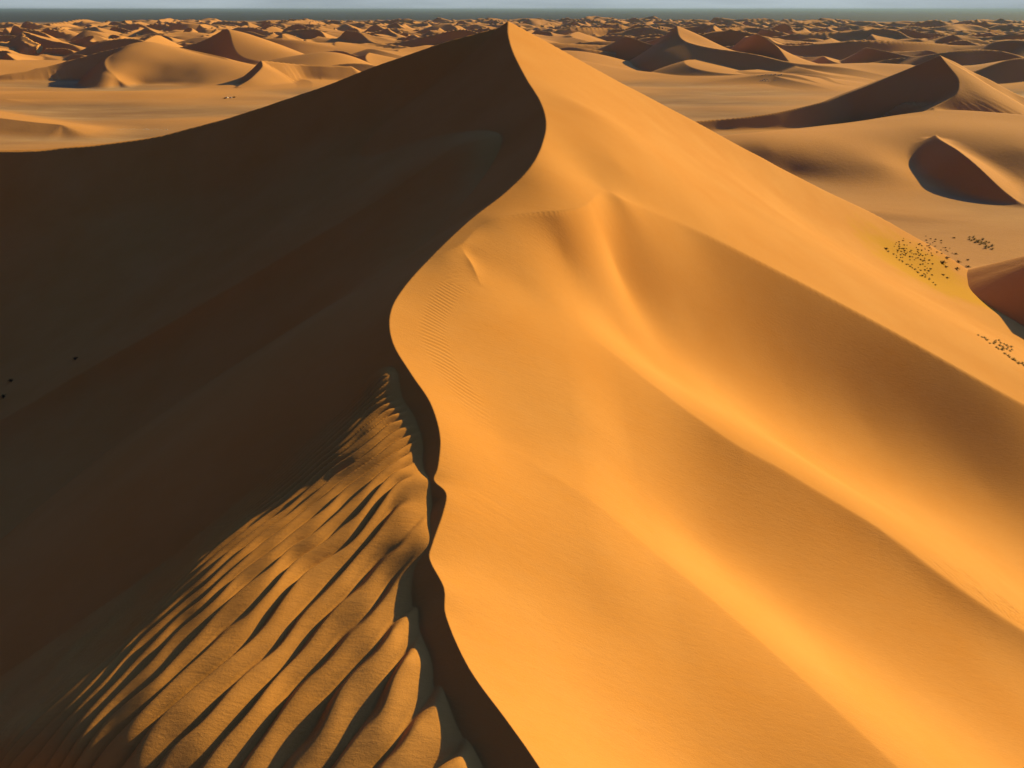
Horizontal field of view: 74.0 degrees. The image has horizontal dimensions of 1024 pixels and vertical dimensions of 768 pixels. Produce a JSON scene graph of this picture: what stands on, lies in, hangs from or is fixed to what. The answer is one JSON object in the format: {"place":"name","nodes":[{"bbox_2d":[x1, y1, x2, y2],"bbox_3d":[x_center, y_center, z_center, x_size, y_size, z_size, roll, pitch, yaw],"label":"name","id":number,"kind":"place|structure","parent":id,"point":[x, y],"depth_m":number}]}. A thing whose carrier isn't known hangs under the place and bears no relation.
{"place":"outdoors","nodes":[
{"label":"outdoors","id":0,"kind":"place"},
{"bbox_2d":[7,31,84,55],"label":"pale sand dune","id":1,"kind":"structure","parent":0,"point":[24,42],"depth_m":1409.75},
{"bbox_2d":[0,110,116,136],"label":"sand dune","id":2,"kind":"structure","parent":0,"point":[17,122],"depth_m":560.81},
{"bbox_2d":[0,42,255,87],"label":"crescent sand dune","id":3,"kind":"structure","parent":0,"point":[132,64],"depth_m":945.75},
{"bbox_2d":[237,60,360,86],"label":"hooked sand dune","id":4,"kind":"structure","parent":0,"point":[261,72],"depth_m":922.11},
{"bbox_2d":[0,21,1023,767],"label":"great sand dune","id":5,"kind":"structure","parent":0,"point":[508,395],"depth_m":70.36},
{"bbox_2d":[0,14,1023,268],"bbox_3d":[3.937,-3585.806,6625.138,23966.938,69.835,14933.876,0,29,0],"label":"desert ground","id":6,"kind":"structure","parent":0,"point":[700,66],"depth_m":1111.05},
{"bbox_2d":[0,10,1023,14],"bbox_3d":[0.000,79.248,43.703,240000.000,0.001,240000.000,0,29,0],"label":"sea","id":7,"kind":"structure","parent":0,"point":[315,12],"depth_m":20082.46},
{"bbox_2d":[0,0,1023,14],"label":"sky","id":8,"kind":"structure","parent":0,"point":[4,4]},
{"bbox_2d":[695,55,1023,203],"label":"peaked sand dune","id":9,"kind":"structure","parent":0,"point":[939,124],"depth_m":442.53},
{"bbox_2d":[967,256,1023,325],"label":"dark sand dune","id":10,"kind":"structure","parent":0,"point":[998,286],"depth_m":227.96}
]}

